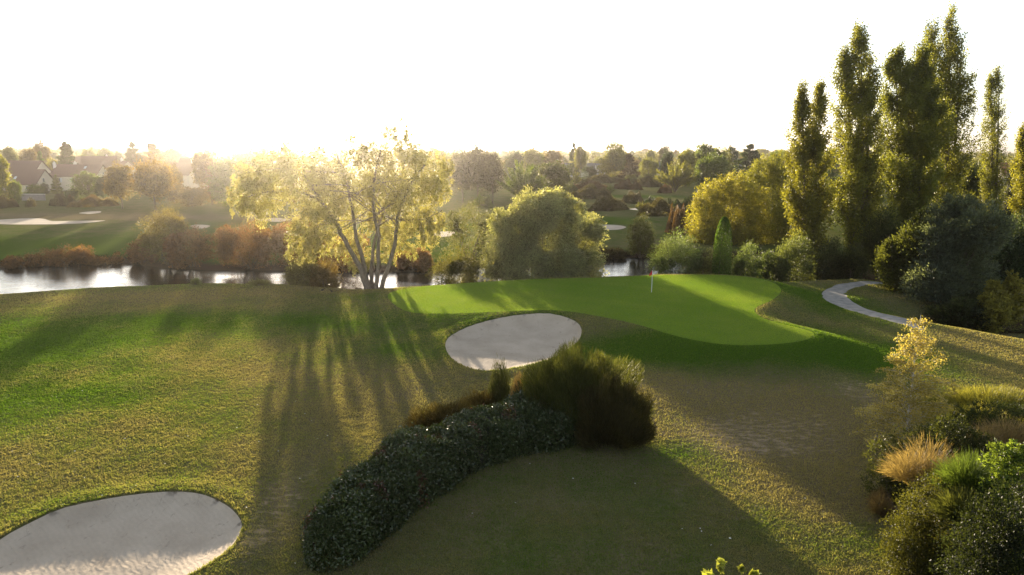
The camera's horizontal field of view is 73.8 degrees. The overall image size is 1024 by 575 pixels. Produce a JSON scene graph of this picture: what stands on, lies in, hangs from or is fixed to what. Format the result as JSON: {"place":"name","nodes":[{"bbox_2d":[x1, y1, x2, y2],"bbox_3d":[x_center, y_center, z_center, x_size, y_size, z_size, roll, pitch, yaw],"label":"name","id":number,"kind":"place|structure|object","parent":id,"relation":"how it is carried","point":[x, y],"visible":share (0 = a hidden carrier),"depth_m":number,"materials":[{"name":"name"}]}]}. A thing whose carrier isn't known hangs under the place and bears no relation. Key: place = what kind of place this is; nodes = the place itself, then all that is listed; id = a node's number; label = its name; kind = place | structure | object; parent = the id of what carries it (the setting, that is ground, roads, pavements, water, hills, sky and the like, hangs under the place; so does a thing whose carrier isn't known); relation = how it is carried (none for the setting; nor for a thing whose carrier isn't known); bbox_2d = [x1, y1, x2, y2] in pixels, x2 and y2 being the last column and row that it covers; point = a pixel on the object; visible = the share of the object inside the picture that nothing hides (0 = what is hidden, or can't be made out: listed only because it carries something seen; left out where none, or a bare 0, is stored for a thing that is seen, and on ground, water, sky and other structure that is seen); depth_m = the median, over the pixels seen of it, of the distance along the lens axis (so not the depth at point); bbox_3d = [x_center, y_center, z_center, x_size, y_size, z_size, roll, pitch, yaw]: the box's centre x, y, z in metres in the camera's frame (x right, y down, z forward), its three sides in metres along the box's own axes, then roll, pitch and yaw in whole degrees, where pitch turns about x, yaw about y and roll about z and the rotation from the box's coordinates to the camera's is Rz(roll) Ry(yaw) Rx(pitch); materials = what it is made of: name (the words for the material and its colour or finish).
{"place":"outdoors","nodes":[
{"label":"outdoors","id":0,"kind":"place"},
{"bbox_2d":[0,152,1023,574],"bbox_3d":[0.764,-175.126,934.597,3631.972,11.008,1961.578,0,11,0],"label":"ground","id":1,"kind":"structure","parent":0,"point":[116,230],"depth_m":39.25,"materials":[{"name":"green plant"}]},
{"bbox_2d":[0,154,13,197],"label":"broadleaf tree","id":2,"kind":"object","parent":1,"relation":"on","point":[4,174],"visible":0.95,"depth_m":171.54,"materials":[{"name":"green plant"}]},
{"bbox_2d":[0,252,40,268],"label":"bank shrub","id":3,"kind":"object","parent":1,"relation":"on","point":[11,262],"visible":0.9,"depth_m":92.56,"materials":[{"name":"brown plant"}]},
{"bbox_2d":[3,169,55,191],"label":"house","id":4,"kind":"structure","parent":1,"relation":"on","point":[25,177],"depth_m":226.24,"materials":[{"name":"brown tile"}]},
{"bbox_2d":[6,160,51,172],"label":"roof","id":5,"kind":"structure","parent":4,"relation":"attached to","point":[26,164],"depth_m":246.90,"materials":[{"name":"brown tile"}]},
{"bbox_2d":[0,218,104,223],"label":"sand bunker","id":6,"kind":"object","parent":1,"relation":"on","point":[26,221],"visible":1,"depth_m":137.51},
{"bbox_2d":[31,242,95,266],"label":"bank shrub","id":7,"kind":"object","parent":1,"relation":"on","point":[56,255],"visible":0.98,"depth_m":93.44,"materials":[{"name":"brown plant"}]},
{"bbox_2d":[55,141,76,163],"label":"conifer","id":8,"kind":"object","parent":1,"relation":"on","point":[65,148],"visible":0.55,"depth_m":278.85,"materials":[{"name":"green plant"}]},
{"bbox_2d":[50,161,107,189],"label":"house","id":9,"kind":"structure","parent":1,"relation":"on","point":[64,173],"depth_m":234.25,"materials":[{"name":"brown tile"}]},
{"bbox_2d":[66,171,102,197],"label":"broadleaf tree","id":10,"kind":"object","parent":1,"relation":"on","point":[87,181],"visible":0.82,"depth_m":194.70,"materials":[{"name":"green plant"}]},
{"bbox_2d":[66,194,118,206],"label":"hedge","id":11,"kind":"object","parent":1,"relation":"on","point":[91,200],"visible":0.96,"depth_m":171.31,"materials":[{"name":"green plant"}]},
{"bbox_2d":[84,250,123,265],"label":"bank shrub","id":12,"kind":"object","parent":1,"relation":"on","point":[96,261],"visible":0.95,"depth_m":95.59,"materials":[{"name":"brown plant"}]},
{"bbox_2d":[102,160,134,208],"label":"broadleaf tree","id":13,"kind":"object","parent":1,"relation":"on","point":[116,177],"visible":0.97,"depth_m":163.84,"materials":[{"name":"orange plant"}]},
{"bbox_2d":[0,492,241,574],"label":"sand bunker","id":14,"kind":"object","parent":1,"relation":"on","point":[171,533],"visible":1,"depth_m":25.49},
{"bbox_2d":[121,232,158,264],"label":"bank shrub","id":15,"kind":"object","parent":1,"relation":"on","point":[134,255],"visible":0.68,"depth_m":94.38,"materials":[{"name":"brown plant"}]},
{"bbox_2d":[123,152,181,209],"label":"broadleaf tree","id":16,"kind":"object","parent":1,"relation":"on","point":[156,184],"visible":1,"depth_m":160.62,"materials":[{"name":"yellow plant"}]},
{"bbox_2d":[130,196,190,264],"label":"bank shrub","id":17,"kind":"object","parent":1,"relation":"on","point":[150,241],"visible":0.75,"depth_m":92.34,"materials":[{"name":"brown plant"}]},
{"bbox_2d":[162,162,184,203],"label":"broadleaf tree","id":18,"kind":"object","parent":1,"relation":"on","point":[173,192],"visible":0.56,"depth_m":179.42,"materials":[{"name":"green plant"}]},
{"bbox_2d":[164,160,206,189],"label":"house","id":19,"kind":"structure","parent":1,"relation":"on","point":[184,168],"depth_m":238.88,"materials":[{"name":"brown tile"}]},
{"bbox_2d":[159,222,214,269],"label":"bank shrub","id":20,"kind":"object","parent":1,"relation":"on","point":[178,255],"visible":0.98,"depth_m":90.77,"materials":[{"name":"brown plant"}]},
{"bbox_2d":[174,186,209,206],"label":"broadleaf tree","id":21,"kind":"object","parent":1,"relation":"on","point":[189,196],"visible":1,"depth_m":172.09,"materials":[{"name":"green plant"}]},
{"bbox_2d":[189,147,222,204],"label":"broadleaf tree","id":22,"kind":"object","parent":1,"relation":"on","point":[201,163],"visible":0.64,"depth_m":176.41,"materials":[{"name":"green plant"}]},
{"bbox_2d":[204,155,244,205],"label":"broadleaf tree","id":23,"kind":"object","parent":1,"relation":"on","point":[221,172],"visible":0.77,"depth_m":173.44,"materials":[{"name":"yellow plant"}]},
{"bbox_2d":[206,219,282,269],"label":"bank shrub","id":24,"kind":"object","parent":1,"relation":"on","point":[228,245],"visible":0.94,"depth_m":89.64,"materials":[{"name":"brown plant"}]},
{"bbox_2d":[228,145,271,194],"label":"broadleaf tree","id":25,"kind":"object","parent":1,"relation":"on","point":[246,158],"visible":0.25,"depth_m":176.53,"materials":[{"name":"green plant"}]},
{"bbox_2d":[257,208,315,266],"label":"bank shrub","id":26,"kind":"object","parent":1,"relation":"on","point":[279,248],"visible":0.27,"depth_m":90.14,"materials":[{"name":"orange plant"}]},
{"bbox_2d":[281,255,317,285],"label":"willow shrub","id":27,"kind":"object","parent":1,"relation":"on","point":[291,275],"visible":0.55,"depth_m":73.82,"materials":[{"name":"green plant"}]},
{"bbox_2d":[306,256,344,287],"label":"willow shrub","id":28,"kind":"object","parent":1,"relation":"on","point":[321,277],"visible":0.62,"depth_m":73.49,"materials":[{"name":"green plant"}]},
{"bbox_2d":[225,116,458,288],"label":"willow tree","id":29,"kind":"object","parent":1,"relation":"on","point":[321,188],"visible":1,"depth_m":71.31,"materials":[{"name":"yellow plant"}]},
{"bbox_2d":[315,231,370,272],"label":"bank shrub","id":30,"kind":"object","parent":1,"relation":"on","point":[343,267],"visible":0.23,"depth_m":89.25,"materials":[{"name":"orange plant"}]},
{"bbox_2d":[395,246,433,272],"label":"bank shrub","id":31,"kind":"object","parent":1,"relation":"on","point":[422,263],"visible":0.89,"depth_m":90.09,"materials":[{"name":"brown plant"}]},
{"bbox_2d":[402,396,477,429],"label":"heather bush","id":32,"kind":"object","parent":1,"relation":"on","point":[428,416],"visible":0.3,"depth_m":33.97,"materials":[{"name":"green plant"}]},
{"bbox_2d":[299,389,594,572],"bbox_3d":[-2.082,6.957,30.303,5.525,2.606,17.506,11,16,43],"label":"laurel hedge","id":33,"kind":"object","parent":1,"relation":"on","point":[385,489],"visible":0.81,"depth_m":27.78,"materials":[{"name":"green plant"}]},
{"bbox_2d":[427,242,483,284],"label":"willow shrub","id":34,"kind":"object","parent":1,"relation":"on","point":[456,267],"visible":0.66,"depth_m":76.75,"materials":[{"name":"green plant"}]},
{"bbox_2d":[448,142,475,202],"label":"broadleaf tree","id":35,"kind":"object","parent":1,"relation":"on","point":[459,174],"visible":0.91,"depth_m":189.68,"materials":[{"name":"green plant"}]},
{"bbox_2d":[440,197,492,264],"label":"bank shrub","id":36,"kind":"object","parent":1,"relation":"on","point":[455,226],"visible":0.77,"depth_m":93.15,"materials":[{"name":"green plant"}]},
{"bbox_2d":[464,139,490,196],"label":"broadleaf tree","id":37,"kind":"object","parent":1,"relation":"on","point":[477,153],"visible":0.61,"depth_m":189.52,"materials":[{"name":"green plant"}]},
{"bbox_2d":[456,385,498,410],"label":"heather bush","id":38,"kind":"object","parent":1,"relation":"on","point":[481,398],"visible":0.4,"depth_m":36.06,"materials":[{"name":"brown plant"}]},
{"bbox_2d":[474,148,507,202],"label":"broadleaf tree","id":39,"kind":"object","parent":1,"relation":"on","point":[491,166],"visible":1,"depth_m":186.81,"materials":[{"name":"green plant"}]},
{"bbox_2d":[487,352,511,403],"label":"broom tuft","id":40,"kind":"object","parent":1,"relation":"on","point":[500,382],"visible":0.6,"depth_m":35.94,"materials":[{"name":"green plant"}]},
{"bbox_2d":[0,145,1016,167],"bbox_3d":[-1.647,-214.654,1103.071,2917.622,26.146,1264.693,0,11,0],"label":"wood","id":41,"kind":"object","parent":1,"relation":"on","point":[641,154],"visible":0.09,"depth_m":873.25,"materials":[{"name":"green plant"}]},
{"bbox_2d":[445,313,581,370],"bbox_3d":[-0.328,3.900,50.566,9.336,1.239,13.554,5,12,22],"label":"sand bunker","id":42,"kind":"object","parent":1,"relation":"on","point":[516,341],"visible":0.83,"depth_m":52.48},
{"bbox_2d":[495,159,549,197],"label":"broadleaf tree","id":43,"kind":"object","parent":1,"relation":"on","point":[516,184],"visible":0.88,"depth_m":187.35,"materials":[{"name":"green plant"}]},
{"bbox_2d":[521,147,547,173],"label":"broadleaf tree","id":44,"kind":"object","parent":1,"relation":"on","point":[532,156],"visible":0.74,"depth_m":312.24,"materials":[{"name":"green plant"}]},
{"bbox_2d":[475,184,609,280],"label":"round willow","id":45,"kind":"object","parent":1,"relation":"on","point":[527,225],"visible":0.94,"depth_m":78.51,"materials":[{"name":"green plant"}]},
{"bbox_2d":[536,160,573,196],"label":"broadleaf tree","id":46,"kind":"object","parent":1,"relation":"on","point":[553,172],"visible":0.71,"depth_m":192.86,"materials":[{"name":"green plant"}]},
{"bbox_2d":[572,143,587,172],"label":"broadleaf tree","id":47,"kind":"object","parent":1,"relation":"on","point":[581,154],"visible":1,"depth_m":342.37,"materials":[{"name":"green plant"}]},
{"bbox_2d":[512,336,655,440],"bbox_3d":[3.545,4.874,34.782,7.480,4.997,5.801,0,11,0],"label":"broom bush","id":48,"kind":"object","parent":1,"relation":"on","point":[562,375],"visible":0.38,"depth_m":33.70,"materials":[{"name":"green plant"}]},
{"bbox_2d":[568,183,612,198],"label":"heather mound","id":49,"kind":"object","parent":1,"relation":"on","point":[591,191],"visible":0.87,"depth_m":208.06,"materials":[{"name":"brown plant"}]},
{"bbox_2d":[388,274,813,344],"bbox_3d":[7.256,1.544,60.302,38.480,0.660,27.355,0,11,0],"label":"putting green","id":50,"kind":"object","parent":1,"relation":"on","point":[651,302],"visible":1,"depth_m":60.22,"materials":[{"name":"green plant"}]},
{"bbox_2d":[587,194,628,210],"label":"heather mound","id":51,"kind":"object","parent":1,"relation":"on","point":[606,203],"visible":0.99,"depth_m":167.77,"materials":[{"name":"brown plant"}]},
{"bbox_2d":[573,371,657,451],"bbox_3d":[4.952,5.742,33.297,4.228,3.841,4.032,0,11,0],"label":"broom bush","id":52,"kind":"object","parent":1,"relation":"on","point":[633,426],"visible":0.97,"depth_m":32.36,"materials":[{"name":"green plant"}]},
{"bbox_2d":[603,134,628,174],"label":"broadleaf tree","id":53,"kind":"object","parent":1,"relation":"on","point":[617,152],"visible":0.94,"depth_m":320.89,"materials":[{"name":"green plant"}]},
{"bbox_2d":[616,153,640,178],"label":"conifer","id":54,"kind":"object","parent":1,"relation":"on","point":[630,159],"visible":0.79,"depth_m":324.50,"materials":[{"name":"green plant"}]},
{"bbox_2d":[622,209,656,257],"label":"tree","id":55,"kind":"object","parent":1,"relation":"on","point":[640,242],"visible":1,"depth_m":102.76,"materials":[{"name":"green plant"}]},
{"bbox_2d":[638,157,659,178],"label":"broadleaf tree","id":56,"kind":"object","parent":1,"relation":"on","point":[646,163],"visible":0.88,"depth_m":325.25,"materials":[{"name":"green plant"}]},
{"bbox_2d":[636,197,677,215],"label":"heather mound","id":57,"kind":"object","parent":1,"relation":"on","point":[657,207],"visible":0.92,"depth_m":153.60,"materials":[{"name":"brown plant"}]},
{"bbox_2d":[653,159,697,191],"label":"broadleaf tree","id":58,"kind":"object","parent":1,"relation":"on","point":[676,179],"visible":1,"depth_m":236.53,"materials":[{"name":"green plant"}]},
{"bbox_2d":[644,227,709,274],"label":"willow shrub","id":59,"kind":"object","parent":1,"relation":"on","point":[687,260],"visible":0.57,"depth_m":80.07,"materials":[{"name":"green plant"}]},
{"bbox_2d":[664,203,690,235],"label":"conifer trees","id":60,"kind":"object","parent":1,"relation":"on","point":[674,221],"visible":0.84,"depth_m":122.13,"materials":[{"name":"plant"}]},
{"bbox_2d":[676,147,698,186],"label":"broadleaf tree","id":61,"kind":"object","parent":1,"relation":"on","point":[691,159],"visible":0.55,"depth_m":273.71,"materials":[{"name":"green plant"}]},
{"bbox_2d":[692,141,717,183],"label":"broadleaf tree","id":62,"kind":"object","parent":1,"relation":"on","point":[703,149],"visible":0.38,"depth_m":291.52,"materials":[{"name":"green plant"}]},
{"bbox_2d":[692,152,731,188],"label":"broadleaf tree","id":63,"kind":"object","parent":1,"relation":"on","point":[704,168],"visible":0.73,"depth_m":235.61,"materials":[{"name":"green plant"}]},
{"bbox_2d":[712,216,731,274],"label":"column tree","id":64,"kind":"object","parent":1,"relation":"on","point":[725,229],"visible":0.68,"depth_m":77.18,"materials":[{"name":"green plant"}]},
{"bbox_2d":[666,168,779,245],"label":"golden willow","id":65,"kind":"object","parent":1,"relation":"on","point":[709,213],"visible":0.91,"depth_m":109.98,"materials":[{"name":"yellow plant"}]},
{"bbox_2d":[701,557,761,574],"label":"young tree","id":66,"kind":"object","parent":1,"relation":"on","point":[720,563],"visible":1,"depth_m":9.09,"materials":[{"name":"yellow plant"}]},
{"bbox_2d":[729,239,766,277],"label":"willow shrub","id":67,"kind":"object","parent":1,"relation":"on","point":[749,266],"visible":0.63,"depth_m":79.45,"materials":[{"name":"green plant"}]},
{"bbox_2d":[731,143,764,177],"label":"conifer","id":68,"kind":"object","parent":1,"relation":"on","point":[748,155],"visible":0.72,"depth_m":325.81,"materials":[{"name":"green plant"}]},
{"bbox_2d":[757,248,779,280],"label":"willow shrub","id":69,"kind":"object","parent":1,"relation":"on","point":[769,269],"visible":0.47,"depth_m":81.44,"materials":[{"name":"green plant"}]},
{"bbox_2d":[732,149,819,243],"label":"golden willow","id":70,"kind":"object","parent":1,"relation":"on","point":[770,176],"visible":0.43,"depth_m":115.41,"materials":[{"name":"yellow plant"}]},
{"bbox_2d":[766,230,822,281],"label":"willow shrub","id":71,"kind":"object","parent":1,"relation":"on","point":[786,259],"visible":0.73,"depth_m":81.08,"materials":[{"name":"green plant"}]},
{"bbox_2d":[780,75,841,279],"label":"poplar tree","id":72,"kind":"object","parent":1,"relation":"on","point":[809,211],"visible":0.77,"depth_m":83.86,"materials":[{"name":"green plant"}]},
{"bbox_2d":[805,235,848,280],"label":"willow shrub","id":73,"kind":"object","parent":1,"relation":"on","point":[829,253],"visible":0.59,"depth_m":82.26,"materials":[{"name":"green plant"}]},
{"bbox_2d":[830,243,872,279],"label":"willow shrub","id":74,"kind":"object","parent":1,"relation":"on","point":[856,262],"visible":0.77,"depth_m":81.33,"materials":[{"name":"green plant"}]},
{"bbox_2d":[827,18,891,259],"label":"poplar tree","id":75,"kind":"object","parent":1,"relation":"on","point":[859,101],"visible":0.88,"depth_m":84.92,"materials":[{"name":"green plant"}]},
{"bbox_2d":[852,203,902,275],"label":"willow shrub","id":76,"kind":"object","parent":1,"relation":"on","point":[886,229],"visible":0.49,"depth_m":83.66,"materials":[{"name":"green plant"}]},
{"bbox_2d":[866,486,903,520],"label":"grass tussock","id":77,"kind":"object","parent":1,"relation":"on","point":[876,507],"depth_m":26.71,"materials":[{"name":"brown plant"}]},
{"bbox_2d":[848,316,962,452],"bbox_3d":[18.442,4.577,31.530,4.941,6.797,5.082,10,15,41],"label":"birch sapling","id":78,"kind":"object","parent":1,"relation":"on","point":[923,387],"visible":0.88,"depth_m":31.39,"materials":[{"name":"yellow plant"}]},
{"bbox_2d":[860,412,957,503],"bbox_3d":[16.015,6.927,27.438,3.990,3.862,2.260,0,11,0],"label":"cotoneaster shrub","id":79,"kind":"object","parent":1,"relation":"on","point":[890,484],"visible":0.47,"depth_m":27.39,"materials":[{"name":"green plant"}]},
{"bbox_2d":[870,206,949,293],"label":"hollow shrub","id":80,"kind":"object","parent":1,"relation":"on","point":[889,273],"visible":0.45,"depth_m":68.73,"materials":[{"name":"green plant"}]},
{"bbox_2d":[870,34,958,228],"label":"poplar tree","id":81,"kind":"object","parent":1,"relation":"on","point":[918,109],"visible":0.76,"depth_m":88.27,"materials":[{"name":"green plant"}]},
{"bbox_2d":[874,431,964,526],"bbox_3d":[15.058,7.254,24.886,3.962,4.035,3.023,-10,15,-42],"label":"grass tussock","id":82,"kind":"object","parent":1,"relation":"on","point":[908,469],"depth_m":24.63,"materials":[{"name":"beige plant"}]},
{"bbox_2d":[867,468,978,574],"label":"cotoneaster shrub","id":83,"kind":"object","parent":1,"relation":"on","point":[918,547],"visible":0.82,"depth_m":22.37,"materials":[{"name":"green plant"}]},
{"bbox_2d":[921,1,987,219],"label":"poplar tree","id":84,"kind":"object","parent":1,"relation":"on","point":[954,92],"visible":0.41,"depth_m":95.34,"materials":[{"name":"green plant"}]},
{"bbox_2d":[892,191,1023,304],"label":"silver willow","id":85,"kind":"object","parent":1,"relation":"on","point":[971,242],"visible":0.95,"depth_m":64.59,"materials":[{"name":"green plant"}]},
{"bbox_2d":[919,408,1000,520],"bbox_3d":[17.259,6.814,25.868,3.447,4.547,2.248,0,11,0],"label":"bank bush","id":86,"kind":"object","parent":1,"relation":"on","point":[960,435],"visible":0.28,"depth_m":25.43,"materials":[{"name":"green plant"}]},
{"bbox_2d":[926,479,994,574],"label":"grass tussock","id":87,"kind":"object","parent":1,"relation":"on","point":[947,510],"depth_m":21.26,"materials":[{"name":"green plant"}]},
{"bbox_2d":[921,289,1003,333],"bbox_3d":[41.411,2.094,62.439,6.704,3.542,6.376,0,11,0],"label":"hollow shrub","id":88,"kind":"object","parent":1,"relation":"on","point":[962,311],"visible":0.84,"depth_m":61.11,"materials":[{"name":"green plant"}]},
{"bbox_2d":[923,443,1012,554],"bbox_3d":[14.839,7.357,22.385,2.985,4.819,2.470,0,11,0],"label":"grass tussock","id":89,"kind":"object","parent":1,"relation":"on","point":[966,473],"depth_m":21.98,"materials":[{"name":"green plant"}]},
{"bbox_2d":[918,383,1023,416],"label":"golden grass","id":90,"kind":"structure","parent":1,"relation":"on","point":[1010,393],"depth_m":36.82,"materials":[{"name":"yellow plant"}]},
{"bbox_2d":[928,473,1023,574],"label":"bank bush","id":91,"kind":"object","parent":1,"relation":"on","point":[1005,527],"visible":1,"depth_m":19.20,"materials":[{"name":"green plant"}]},
{"bbox_2d":[956,161,1005,212],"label":"broadleaf tree","id":92,"kind":"object","parent":1,"relation":"on","point":[972,185],"visible":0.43,"depth_m":131.83,"materials":[{"name":"green plant"}]},
{"bbox_2d":[947,394,1023,466],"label":"bank bush","id":93,"kind":"object","parent":1,"relation":"on","point":[1016,411],"visible":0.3,"depth_m":29.56,"materials":[{"name":"green plant"}]},
{"bbox_2d":[949,407,1023,456],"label":"grass tussock","id":94,"kind":"object","parent":1,"relation":"on","point":[1005,435],"depth_m":26.77,"materials":[{"name":"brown plant"}]},
{"bbox_2d":[958,438,1023,574],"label":"bank bush","id":95,"kind":"object","parent":1,"relation":"on","point":[1006,459],"visible":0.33,"depth_m":20.97,"materials":[{"name":"green plant"}]},
{"bbox_2d":[977,64,1012,213],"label":"poplar tree","id":96,"kind":"object","parent":1,"relation":"on","point":[992,182],"visible":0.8,"depth_m":118.84,"materials":[{"name":"green plant"}]},
{"bbox_2d":[971,270,1023,334],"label":"hollow shrub","id":97,"kind":"object","parent":1,"relation":"on","point":[1001,306],"visible":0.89,"depth_m":60.47,"materials":[{"name":"green plant"}]},
{"bbox_2d":[986,205,1023,284],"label":"hollow shrub","id":98,"kind":"object","parent":1,"relation":"on","point":[1015,256],"visible":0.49,"depth_m":72.21,"materials":[{"name":"green plant"}]},
{"bbox_2d":[1005,121,1023,221],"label":"poplar tree","id":99,"kind":"object","parent":1,"relation":"on","point":[1015,205],"visible":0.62,"depth_m":103.48,"materials":[{"name":"green plant"}]},
{"bbox_2d":[0,257,1023,331],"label":"water","id":100,"kind":"structure","parent":0,"point":[31,279],"depth_m":87.24,"materials":[{"name":"black liquid"}]},
{"bbox_2d":[0,0,1023,153],"label":"sky","id":101,"kind":"structure","parent":0,"point":[678,75],"materials":[{"name":"white"}]},
{"bbox_2d":[822,281,924,335],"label":"path","id":102,"kind":"structure","parent":0,"point":[835,295],"depth_m":65.77,"materials":[{"name":"grey concrete"}]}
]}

